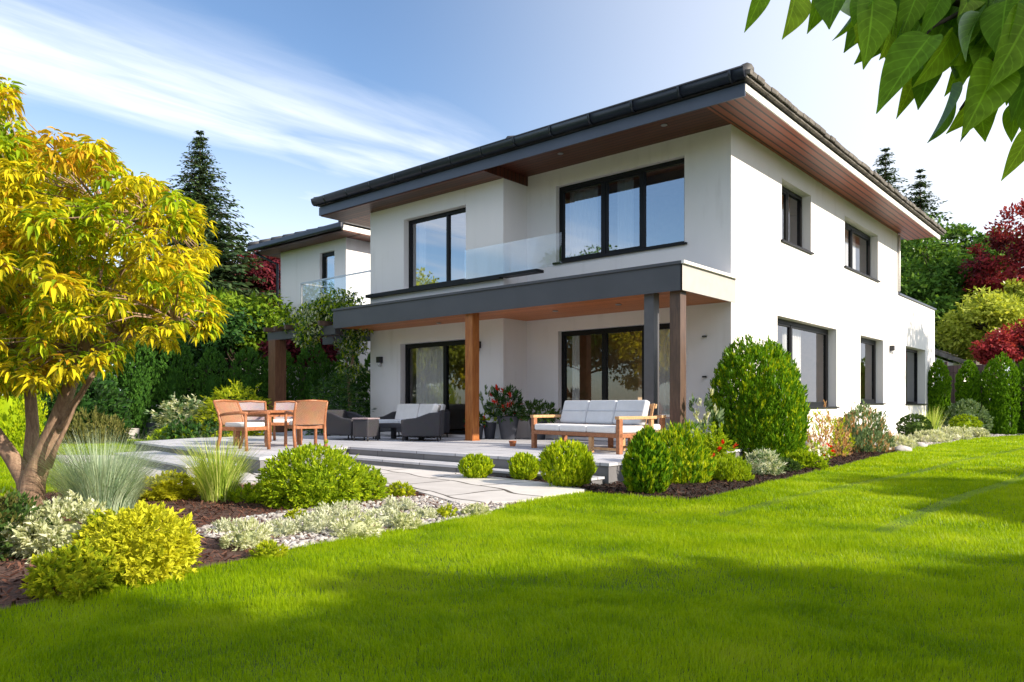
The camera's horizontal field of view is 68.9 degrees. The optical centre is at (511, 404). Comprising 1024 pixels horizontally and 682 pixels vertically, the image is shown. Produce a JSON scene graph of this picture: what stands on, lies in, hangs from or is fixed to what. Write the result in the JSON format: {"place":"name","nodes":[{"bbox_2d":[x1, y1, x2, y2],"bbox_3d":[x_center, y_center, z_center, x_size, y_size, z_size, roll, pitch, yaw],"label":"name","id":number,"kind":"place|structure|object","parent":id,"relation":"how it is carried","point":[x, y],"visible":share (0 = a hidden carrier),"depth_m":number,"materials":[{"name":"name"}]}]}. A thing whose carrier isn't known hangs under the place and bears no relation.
{"place":"outdoors","nodes":[
{"label":"outdoors","id":0,"kind":"place"},
{"bbox_2d":[0,482,516,609],"bbox_3d":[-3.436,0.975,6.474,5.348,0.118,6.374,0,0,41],"label":"bark mulch","id":1,"kind":"object","parent":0,"point":[20,565],"visible":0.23,"depth_m":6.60,"materials":[{"name":"wood"}]},
{"bbox_2d":[0,485,53,560],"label":"shrub","id":2,"kind":"object","parent":1,"relation":"on","point":[12,507],"visible":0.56,"depth_m":4.87,"materials":[{"name":"plant"}]},
{"bbox_2d":[0,489,116,563],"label":"shrub","id":3,"kind":"object","parent":1,"relation":"on","point":[49,537],"visible":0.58,"depth_m":4.83,"materials":[{"name":"plant"}]},
{"bbox_2d":[19,538,137,603],"bbox_3d":[-2.318,0.874,4.020,0.519,0.323,0.628,0,0,7],"label":"shrub","id":4,"kind":"object","parent":1,"relation":"on","point":[71,574],"visible":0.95,"depth_m":3.89,"materials":[{"name":"plant"}]},
{"bbox_2d":[66,507,130,548],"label":"shrub","id":5,"kind":"object","parent":1,"relation":"on","point":[93,523],"visible":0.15,"depth_m":4.77,"materials":[{"name":"plant"}]},
{"bbox_2d":[1,424,198,513],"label":"grass clump","id":6,"kind":"object","parent":1,"relation":"on","point":[111,484],"visible":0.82,"depth_m":6.67,"materials":[{"name":"plant"}]},
{"bbox_2d":[0,74,232,512],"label":"maple tree","id":7,"kind":"object","parent":1,"relation":"on","point":[43,207],"visible":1,"depth_m":5.99,"materials":[{"name":"yellow plant"}]},
{"bbox_2d":[83,500,206,589],"bbox_3d":[-2.150,0.791,4.332,0.681,0.502,0.698,0,0,-7],"label":"shrub","id":8,"kind":"object","parent":1,"relation":"on","point":[134,536],"visible":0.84,"depth_m":4.21,"materials":[{"name":"plant"}]},
{"bbox_2d":[133,468,199,502],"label":"shrub","id":9,"kind":"object","parent":1,"relation":"on","point":[170,488],"visible":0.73,"depth_m":7.83,"materials":[{"name":"plant"}]},
{"bbox_2d":[167,430,274,501],"bbox_3d":[-3.063,0.614,7.765,1.357,0.773,1.311,0,0,41],"label":"grass clump","id":10,"kind":"object","parent":1,"relation":"on","point":[217,478],"visible":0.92,"depth_m":7.61,"materials":[{"name":"plant"}]},
{"bbox_2d":[217,516,274,550],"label":"cushion plant","id":11,"kind":"object","parent":1,"relation":"on","point":[244,539],"visible":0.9,"depth_m":5.17,"materials":[{"name":"plant"}]},
{"bbox_2d":[221,482,283,503],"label":"shrub","id":12,"kind":"object","parent":1,"relation":"on","point":[251,496],"visible":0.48,"depth_m":7.63,"materials":[{"name":"green plant"}]},
{"bbox_2d":[249,539,289,559],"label":"cushion plant","id":13,"kind":"object","parent":1,"relation":"on","point":[264,548],"visible":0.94,"depth_m":4.83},
{"bbox_2d":[253,439,380,509],"bbox_3d":[-1.943,0.687,7.473,1.235,0.700,1.166,0,0,-25],"label":"shrub","id":14,"kind":"object","parent":1,"relation":"on","point":[314,482],"visible":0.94,"depth_m":7.22,"materials":[{"name":"green plant"}]},
{"bbox_2d":[191,494,514,550],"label":"gravel","id":15,"kind":"structure","parent":1,"relation":"on","point":[302,538],"depth_m":6.46,"materials":[{"name":"gravel"}]},
{"bbox_2d":[257,517,297,537],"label":"cushion plant","id":16,"kind":"object","parent":15,"relation":"on","point":[285,528],"visible":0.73,"depth_m":5.64,"materials":[{"name":"plant"}]},
{"bbox_2d":[289,510,340,533],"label":"cushion plant","id":17,"kind":"object","parent":15,"relation":"on","point":[315,524],"visible":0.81,"depth_m":5.76,"materials":[{"name":"plant"}]},
{"bbox_2d":[314,499,361,516],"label":"cushion plant","id":18,"kind":"object","parent":15,"relation":"on","point":[337,508],"visible":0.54,"depth_m":6.62,"materials":[{"name":"plant"}]},
{"bbox_2d":[363,506,400,525],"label":"cushion plant","id":19,"kind":"object","parent":15,"relation":"on","point":[388,512],"visible":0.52,"depth_m":6.12,"materials":[{"name":"plant"}]},
{"bbox_2d":[382,495,418,510],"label":"cushion plant","id":20,"kind":"object","parent":15,"relation":"on","point":[406,504],"visible":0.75,"depth_m":6.96,"materials":[{"name":"plant"}]},
{"bbox_2d":[388,510,423,530],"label":"cushion plant","id":21,"kind":"object","parent":15,"relation":"on","point":[404,520],"visible":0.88,"depth_m":5.97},
{"bbox_2d":[329,509,383,539],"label":"cushion plant","id":22,"kind":"object","parent":1,"relation":"on","point":[357,526],"visible":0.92,"depth_m":5.61,"materials":[{"name":"plant"}]},
{"bbox_2d":[335,463,390,501],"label":"shrub","id":23,"kind":"object","parent":1,"relation":"on","point":[378,492],"visible":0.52,"depth_m":7.69,"materials":[{"name":"green plant"}]},
{"bbox_2d":[60,455,585,504],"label":"path","id":24,"kind":"structure","parent":0,"point":[459,488],"depth_m":9.00,"materials":[{"name":"stone"}]},
{"bbox_2d":[114,451,240,473],"bbox_3d":[-5.565,0.935,12.143,0.772,0.170,4.080,0,0,-42],"label":"terrace landing","id":25,"kind":"object","parent":24,"relation":"on","point":[173,462],"visible":0.39,"depth_m":11.56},
{"bbox_2d":[457,453,494,477],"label":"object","id":26,"kind":"object","parent":24,"relation":"on","point":[480,465],"visible":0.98,"depth_m":9.89,"materials":[{"name":"plant"}]},
{"bbox_2d":[134,430,749,483],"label":"terrace","id":27,"kind":"structure","parent":0,"point":[501,453],"depth_m":13.00,"materials":[{"name":"stone"}]},
{"bbox_2d":[213,399,270,450],"bbox_3d":[-4.473,0.327,12.305,0.757,0.842,0.597,0,0,21],"label":"dining chair","id":28,"kind":"object","parent":27,"relation":"on","point":[231,415],"visible":0.96,"depth_m":12.24,"materials":[{"name":"brown wood"}]},
{"bbox_2d":[238,400,266,442],"bbox_3d":[-4.979,0.327,14.316,0.597,0.842,0.757,0,0,-24],"label":"dining chair","id":29,"kind":"object","parent":27,"relation":"on","point":[252,405],"visible":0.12,"depth_m":14.58,"materials":[{"name":"brown wood"}]},
{"bbox_2d":[233,410,301,446],"bbox_3d":[-4.481,0.417,13.709,1.000,0.645,0.900,0,0,31],"label":"dining table","id":30,"kind":"object","parent":27,"relation":"on","point":[276,413],"visible":0.34,"depth_m":13.37,"materials":[{"name":"brown wood"}]},
{"bbox_2d":[271,401,302,441],"bbox_3d":[-4.646,0.327,15.373,0.597,0.842,0.757,0,0,-9],"label":"dining chair","id":31,"kind":"object","parent":27,"relation":"on","point":[282,405],"visible":0.38,"depth_m":15.57,"materials":[{"name":"brown wood"}]},
{"bbox_2d":[284,400,327,447],"bbox_3d":[-3.623,0.327,13.162,0.597,0.842,0.757,0,0,-32],"label":"dining chair","id":32,"kind":"object","parent":27,"relation":"on","point":[309,414],"visible":0.97,"depth_m":12.95,"materials":[{"name":"brown wood"}]},
{"bbox_2d":[263,320,369,431],"bbox_3d":[-4.931,-0.680,20.174,3.070,2.840,2.300,0,0,41],"label":"pergola","id":33,"kind":"object","parent":27,"relation":"on","point":[278,337],"visible":0.58,"depth_m":20.17,"materials":[{"name":"wood"}]},
{"bbox_2d":[326,410,373,439],"bbox_3d":[-3.526,0.422,16.177,0.838,0.638,0.810,0,0,29],"label":"wicker armchair","id":34,"kind":"object","parent":27,"relation":"on","point":[339,422],"visible":0.57,"depth_m":15.86,"materials":[{"name":"wicker"}]},
{"bbox_2d":[352,418,379,440],"bbox_3d":[-3.031,0.503,15.496,0.420,0.476,0.420,0,0,26],"label":"side table","id":35,"kind":"object","parent":27,"relation":"on","point":[365,427],"visible":0.98,"depth_m":15.34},
{"bbox_2d":[375,404,449,437],"bbox_3d":[-2.335,0.356,17.419,1.790,0.770,0.838,0,0,41],"label":"wicker sofa","id":36,"kind":"object","parent":27,"relation":"on","point":[405,411],"visible":0.53,"depth_m":17.53,"materials":[{"name":"fabric"}]},
{"bbox_2d":[401,404,444,440],"bbox_3d":[-1.847,0.356,15.567,0.838,0.770,0.870,0,0,-1],"label":"wicker armchair","id":37,"kind":"object","parent":27,"relation":"on","point":[431,424],"visible":0.99,"depth_m":15.13,"materials":[{"name":"wicker"}]},
{"bbox_2d":[479,385,501,438],"bbox_3d":[-0.477,0.136,16.303,0.681,1.209,0.679,0,0,34],"label":"flower pot","id":38,"kind":"object","parent":27,"relation":"on","point":[489,431],"visible":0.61,"depth_m":16.17,"materials":[{"name":"stone"}]},
{"bbox_2d":[485,383,532,439],"bbox_3d":[-0.055,0.130,16.039,1.201,1.220,1.004,0,0,27],"label":"flower pot","id":39,"kind":"object","parent":27,"relation":"on","point":[508,425],"visible":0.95,"depth_m":15.88,"materials":[{"name":"stone"}]},
{"bbox_2d":[515,398,560,439],"bbox_3d":[0.576,0.287,15.959,1.096,0.906,1.075,0,0,21],"label":"flower pot","id":40,"kind":"object","parent":27,"relation":"on","point":[537,408],"visible":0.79,"depth_m":15.79,"materials":[{"name":"plant"}]},
{"bbox_2d":[530,400,656,454],"bbox_3d":[1.322,0.330,12.250,0.920,0.819,2.170,0,0,-36],"label":"garden sofa","id":41,"kind":"object","parent":27,"relation":"on","point":[620,421],"visible":0.85,"depth_m":12.03,"materials":[{"name":"fabric"}]},
{"bbox_2d":[0,0,1023,399],"label":"sky","id":42,"kind":"structure","parent":0,"point":[297,101],"materials":[{"name":"blue"}]},
{"bbox_2d":[0,416,1023,681],"bbox_3d":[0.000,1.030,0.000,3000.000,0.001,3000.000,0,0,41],"label":"ground","id":43,"kind":"structure","parent":0,"point":[590,491],"depth_m":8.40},
{"bbox_2d":[104,130,280,414],"bbox_3d":[-14.299,-5.710,33.923,11.117,13.622,11.411,0,0,41],"label":"conifer tree","id":44,"kind":"object","parent":43,"relation":"on","point":[219,273],"visible":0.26,"depth_m":33.66,"materials":[{"name":"green plant"}]},
{"bbox_2d":[173,303,270,397],"bbox_3d":[-9.753,-1.215,26.000,3.795,4.639,3.797,0,0,41],"label":"broadleaf tree","id":45,"kind":"object","parent":43,"relation":"on","point":[224,345],"visible":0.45,"depth_m":25.02,"materials":[{"name":"green plant"}]},
{"bbox_2d":[206,289,295,373],"bbox_3d":[-9.710,-1.532,27.201,5.018,5.272,3.940,0,0,-10],"label":"broadleaf tree","id":46,"kind":"object","parent":43,"relation":"on","point":[274,315],"visible":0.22,"depth_m":26.01,"materials":[{"name":"green plant"}]},
{"bbox_2d":[222,248,280,363],"bbox_3d":[-11.866,-3.316,35.866,3.960,8.837,4.816,0,0,41],"label":"purple tree","id":47,"kind":"object","parent":43,"relation":"on","point":[269,270],"visible":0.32,"depth_m":34.84,"materials":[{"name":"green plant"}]},
{"bbox_2d":[247,221,369,415],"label":"house","id":48,"kind":"structure","parent":43,"relation":"on","point":[315,262],"depth_m":25.88,"materials":[{"name":"paint"}]},
{"bbox_2d":[322,251,333,301],"bbox_3d":[-6.226,-4.215,25.883,0.850,2.130,0.250,0,0,41],"label":"window","id":49,"kind":"structure","parent":48,"relation":"in","point":[330,255],"depth_m":26.07,"materials":[{"name":"black glass"}]},
{"bbox_2d":[343,454,466,472],"bbox_3d":[-1.818,0.945,11.937,3.408,0.150,0.402,0,0,42],"label":"terrace step","id":50,"kind":"object","parent":43,"relation":"on","point":[416,464],"visible":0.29,"depth_m":11.54,"materials":[{"name":"stone"}]},
{"bbox_2d":[311,62,945,447],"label":"house","id":51,"kind":"structure","parent":43,"relation":"on","point":[662,249],"depth_m":16.52,"materials":[{"name":"paint"}]},
{"bbox_2d":[405,340,464,434],"bbox_3d":[-1.702,-0.415,18.100,2.330,2.210,0.298,0,0,41],"label":"sliding door","id":52,"kind":"structure","parent":51,"relation":"in","point":[432,358],"depth_m":18.48,"materials":[{"name":"black glass"}]},
{"bbox_2d":[409,207,465,287],"bbox_3d":[-1.673,-3.740,18.072,2.150,1.720,0.295,0,0,41],"label":"window","id":53,"kind":"structure","parent":51,"relation":"in","point":[422,221],"depth_m":18.62,"materials":[{"name":"black glass"}]},
{"bbox_2d":[561,323,669,437],"bbox_3d":[2.329,-0.465,15.638,3.010,2.310,0.300,0,0,41],"label":"sliding door","id":54,"kind":"structure","parent":51,"relation":"in","point":[664,329],"depth_m":15.75,"materials":[{"name":"black glass"}]},
{"bbox_2d":[552,158,686,264],"bbox_3d":[2.268,-3.958,15.574,3.240,1.725,0.473,0,0,41],"label":"window","id":55,"kind":"structure","parent":51,"relation":"in","point":[583,195],"depth_m":15.83,"materials":[{"name":"black glass"}]},
{"bbox_2d":[781,186,813,254],"bbox_3d":[6.137,-4.093,16.400,0.350,1.335,1.870,0,0,41],"label":"window","id":56,"kind":"structure","parent":51,"relation":"in","point":[786,193],"depth_m":16.48,"materials":[{"name":"black glass"}]},
{"bbox_2d":[777,318,839,407],"bbox_3d":[6.570,-0.893,17.057,0.555,1.935,3.910,0,0,41],"label":"window","id":57,"kind":"structure","parent":51,"relation":"in","point":[791,331],"depth_m":17.60,"materials":[{"name":"black glass"}]},
{"bbox_2d":[844,222,880,281],"bbox_3d":[9.190,-4.123,20.093,0.555,1.315,3.090,0,0,41],"label":"window","id":58,"kind":"structure","parent":51,"relation":"in","point":[850,253],"depth_m":20.30,"materials":[{"name":"black glass"}]},
{"bbox_2d":[860,337,885,403],"bbox_3d":[9.875,-0.938,20.730,0.350,1.845,2.310,0,0,41],"label":"window","id":59,"kind":"structure","parent":51,"relation":"in","point":[862,340],"depth_m":21.54,"materials":[{"name":"black metal"}]},
{"bbox_2d":[744,0,1023,180],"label":"overhanging tree","id":60,"kind":"object","parent":43,"relation":"on","point":[921,46],"visible":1,"depth_m":1.29,"materials":[{"name":"green plant"}]},
{"bbox_2d":[873,147,951,362],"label":"conifer tree","id":61,"kind":"object","parent":43,"relation":"on","point":[886,175],"visible":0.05,"depth_m":49.83,"materials":[{"name":"green plant"}]},
{"bbox_2d":[900,257,963,348],"bbox_3d":[20.666,-3.369,39.747,6.027,8.944,5.461,0,0,41],"label":"broadleaf tree","id":62,"kind":"object","parent":43,"relation":"on","point":[924,290],"visible":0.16,"depth_m":38.66,"materials":[{"name":"green plant"}]},
{"bbox_2d":[901,211,1009,361],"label":"broadleaf tree","id":63,"kind":"object","parent":43,"relation":"on","point":[947,261],"visible":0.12,"depth_m":40.56,"materials":[{"name":"green plant"}]},
{"bbox_2d":[901,169,1010,418],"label":"conifer tree","id":64,"kind":"object","parent":43,"relation":"on","point":[921,203],"visible":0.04,"depth_m":46.69,"materials":[{"name":"green plant"}]},
{"bbox_2d":[954,360,981,418],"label":"thuja","id":65,"kind":"object","parent":43,"relation":"on","point":[970,388],"visible":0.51,"depth_m":25.78,"materials":[{"name":"plant"}]},
{"bbox_2d":[926,223,1018,271],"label":"broadleaf tree","id":66,"kind":"object","parent":43,"relation":"on","point":[966,230],"visible":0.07,"depth_m":45.52,"materials":[{"name":"green plant"}]},
{"bbox_2d":[935,284,1023,364],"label":"broadleaf tree","id":67,"kind":"object","parent":43,"relation":"on","point":[969,322],"visible":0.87,"depth_m":33.33,"materials":[{"name":"green plant"}]},
{"bbox_2d":[957,198,1023,298],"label":"maple tree","id":68,"kind":"object","parent":43,"relation":"on","point":[1000,242],"visible":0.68,"depth_m":37.84,"materials":[{"name":"red plant"}]},
{"bbox_2d":[968,336,1018,383],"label":"maple tree","id":69,"kind":"object","parent":43,"relation":"on","point":[985,352],"visible":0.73,"depth_m":30.60,"materials":[{"name":"red plant"}]},
{"bbox_2d":[980,351,1021,433],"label":"thuja","id":70,"kind":"object","parent":43,"relation":"on","point":[1001,402],"visible":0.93,"depth_m":25.30,"materials":[{"name":"plant"}]},
{"bbox_2d":[982,318,1023,363],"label":"maple tree","id":71,"kind":"object","parent":43,"relation":"on","point":[1002,333],"visible":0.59,"depth_m":30.63,"materials":[{"name":"red plant"}]},
{"bbox_2d":[996,278,1023,303],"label":"broadleaf tree","id":72,"kind":"object","parent":43,"relation":"on","point":[1009,287],"visible":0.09,"depth_m":35.88,"materials":[{"name":"green plant"}]},
{"bbox_2d":[455,447,896,499],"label":"bark mulch","id":73,"kind":"object","parent":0,"point":[832,461],"visible":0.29,"depth_m":9.26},
{"bbox_2d":[507,451,539,479],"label":"thuja","id":74,"kind":"object","parent":73,"relation":"on","point":[523,466],"visible":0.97,"depth_m":9.71,"materials":[{"name":"plant"}]},
{"bbox_2d":[537,438,597,487],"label":"thuja","id":75,"kind":"object","parent":73,"relation":"on","point":[574,465],"visible":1,"depth_m":8.86,"materials":[{"name":"plant"}]},
{"bbox_2d":[621,424,673,493],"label":"thuja","id":76,"kind":"object","parent":73,"relation":"on","point":[647,466],"visible":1,"depth_m":8.33,"materials":[{"name":"plant"}]},
{"bbox_2d":[657,417,717,483],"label":"shrub","id":77,"kind":"object","parent":73,"relation":"on","point":[688,452],"visible":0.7,"depth_m":9.40,"materials":[{"name":"plant"}]},
{"bbox_2d":[682,389,724,444],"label":"shrub","id":78,"kind":"object","parent":73,"relation":"on","point":[708,404],"visible":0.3,"depth_m":12.22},
{"bbox_2d":[692,421,738,461],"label":"flower","id":79,"kind":"object","parent":73,"relation":"on","point":[720,435],"visible":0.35,"depth_m":11.30,"materials":[{"name":"green plant"}]},
{"bbox_2d":[711,454,754,481],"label":"shrub","id":80,"kind":"object","parent":73,"relation":"on","point":[730,467],"visible":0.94,"depth_m":9.68,"materials":[{"name":"green plant"}]},
{"bbox_2d":[705,334,812,461],"bbox_3d":[4.313,-0.140,13.056,1.724,2.280,1.626,0,0,30],"label":"thuja","id":81,"kind":"object","parent":73,"relation":"on","point":[758,413],"visible":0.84,"depth_m":12.55,"materials":[{"name":"plant"}]},
{"bbox_2d":[740,445,786,475],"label":"shrub","id":82,"kind":"object","parent":73,"relation":"on","point":[764,465],"visible":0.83,"depth_m":10.53,"materials":[{"name":"plant"}]},
{"bbox_2d":[785,448,829,468],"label":"shrub","id":83,"kind":"object","parent":73,"relation":"on","point":[805,459],"visible":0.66,"depth_m":11.62,"materials":[{"name":"green plant"}]},
{"bbox_2d":[805,399,854,456],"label":"shrub","id":84,"kind":"object","parent":73,"relation":"on","point":[824,430],"visible":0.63,"depth_m":14.63,"materials":[{"name":"plant"}]},
{"bbox_2d":[831,399,898,452],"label":"shrub","id":85,"kind":"object","parent":73,"relation":"on","point":[865,436],"visible":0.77,"depth_m":15.62,"materials":[{"name":"plant"}]},
{"label":"planting bed","id":86,"kind":"structure","parent":0,"visible":0},
{"bbox_2d":[51,374,135,440],"bbox_3d":[-11.448,0.069,20.470,2.378,2.062,2.228,0,0,6],"label":"shrub","id":87,"kind":"object","parent":86,"relation":"on","point":[102,401],"visible":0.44,"depth_m":20.24,"materials":[{"name":"plant"}]},
{"bbox_2d":[120,340,161,438],"bbox_3d":[-10.737,-0.524,21.572,1.178,3.049,1.146,0,0,9],"label":"hedge thuja","id":88,"kind":"object","parent":86,"relation":"on","point":[141,391],"visible":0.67,"depth_m":21.31,"materials":[{"name":"plant"}]},
{"bbox_2d":[156,338,195,421],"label":"hedge thuja","id":89,"kind":"object","parent":86,"relation":"on","point":[177,382],"visible":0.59,"depth_m":21.60,"materials":[{"name":"plant"}]},
{"bbox_2d":[145,392,217,437],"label":"shrub","id":90,"kind":"object","parent":86,"relation":"on","point":[163,419],"visible":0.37,"depth_m":18.30,"materials":[{"name":"plant"}]},
{"bbox_2d":[160,412,231,439],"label":"shrub","id":91,"kind":"object","parent":86,"relation":"on","point":[190,424],"visible":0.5,"depth_m":17.13,"materials":[{"name":"plant"}]},
{"bbox_2d":[193,345,229,417],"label":"hedge thuja","id":92,"kind":"object","parent":86,"relation":"on","point":[210,381],"visible":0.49,"depth_m":21.79,"materials":[{"name":"plant"}]},
{"bbox_2d":[189,378,275,436],"bbox_3d":[-6.720,0.209,18.113,2.276,1.767,2.317,0,0,24],"label":"shrub","id":93,"kind":"object","parent":86,"relation":"on","point":[209,405],"visible":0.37,"depth_m":17.92,"materials":[{"name":"plant"}]},
{"bbox_2d":[229,345,267,400],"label":"hedge thuja","id":94,"kind":"object","parent":86,"relation":"on","point":[250,380],"visible":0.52,"depth_m":22.04,"materials":[{"name":"plant"}]},
{"bbox_2d":[261,349,296,431],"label":"hedge thuja","id":95,"kind":"object","parent":86,"relation":"on","point":[291,390],"visible":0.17,"depth_m":22.36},
{"bbox_2d":[256,336,339,430],"bbox_3d":[-7.045,-0.877,25.004,2.377,3.960,2.640,0,0,41],"label":"tree","id":96,"kind":"object","parent":86,"relation":"on","point":[330,351],"visible":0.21,"depth_m":24.77,"materials":[{"name":"green plant"}]},
{"bbox_2d":[295,342,331,430],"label":"hedge thuja","id":97,"kind":"object","parent":86,"relation":"on","point":[313,376],"visible":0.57,"depth_m":22.49,"materials":[{"name":"plant"}]},
{"bbox_2d":[278,287,373,410],"bbox_3d":[-4.966,-1.011,19.398,3.249,4.038,1.653,0,0,26],"label":"climbing plant","id":98,"kind":"object","parent":86,"relation":"on","point":[324,312],"visible":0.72,"depth_m":19.16,"materials":[{"name":"green plant"}]},
{"bbox_2d":[304,368,375,435],"bbox_3d":[-4.404,0.070,18.660,1.838,2.039,1.906,0,0,-38],"label":"shrub","id":99,"kind":"object","parent":86,"relation":"on","point":[332,381],"visible":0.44,"depth_m":18.45,"materials":[{"name":"green plant"}]},
{"bbox_2d":[328,353,364,414],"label":"hedge thuja","id":100,"kind":"object","parent":86,"relation":"on","point":[334,364],"visible":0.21,"depth_m":22.69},
{"bbox_2d":[361,353,369,416],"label":"hedge thuja","id":101,"kind":"object","parent":86,"relation":"on","point":[366,395],"visible":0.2,"depth_m":22.88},
{"label":"gravel bed","id":102,"kind":"structure","parent":0,"visible":0},
{"bbox_2d":[895,413,932,437],"bbox_3d":[11.174,0.629,20.743,0.993,0.848,0.943,0,0,-38],"label":"box ball","id":103,"kind":"object","parent":102,"relation":"on","point":[909,427],"visible":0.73,"depth_m":20.55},
{"bbox_2d":[908,427,954,442],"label":"silver plant","id":104,"kind":"object","parent":102,"relation":"on","point":[937,435],"visible":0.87,"depth_m":19.77,"materials":[{"name":"green plant"}]},
{"bbox_2d":[927,358,952,425],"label":"thuja","id":105,"kind":"object","parent":102,"relation":"on","point":[936,394],"visible":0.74,"depth_m":25.38,"materials":[{"name":"plant"}]},
{"bbox_2d":[948,414,982,432],"bbox_3d":[14.461,0.659,23.819,1.018,0.826,0.987,0,0,31],"label":"box ball","id":106,"kind":"object","parent":102,"relation":"on","point":[962,421],"visible":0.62,"depth_m":23.66,"materials":[{"name":"green plant"}]},
{"bbox_2d":[940,398,994,430],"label":"shrub","id":107,"kind":"object","parent":102,"relation":"on","point":[985,416],"visible":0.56,"depth_m":24.77,"materials":[{"name":"plant"}]},
{"label":"lawn","id":108,"kind":"structure","parent":0,"visible":0},
{"bbox_2d":[0,388,47,446],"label":"shrub","id":109,"kind":"object","parent":108,"relation":"on","point":[12,420],"visible":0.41,"depth_m":17.25,"materials":[{"name":"plant"}]},
{"bbox_2d":[0,438,147,495],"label":"grass","id":110,"kind":"structure","parent":108,"relation":"on","point":[6,478],"depth_m":14.73,"materials":[{"name":"plant"}]},
{"bbox_2d":[61,405,130,443],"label":"shrub","id":111,"kind":"object","parent":108,"relation":"on","point":[101,428],"visible":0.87,"depth_m":18.93,"materials":[{"name":"plant"}]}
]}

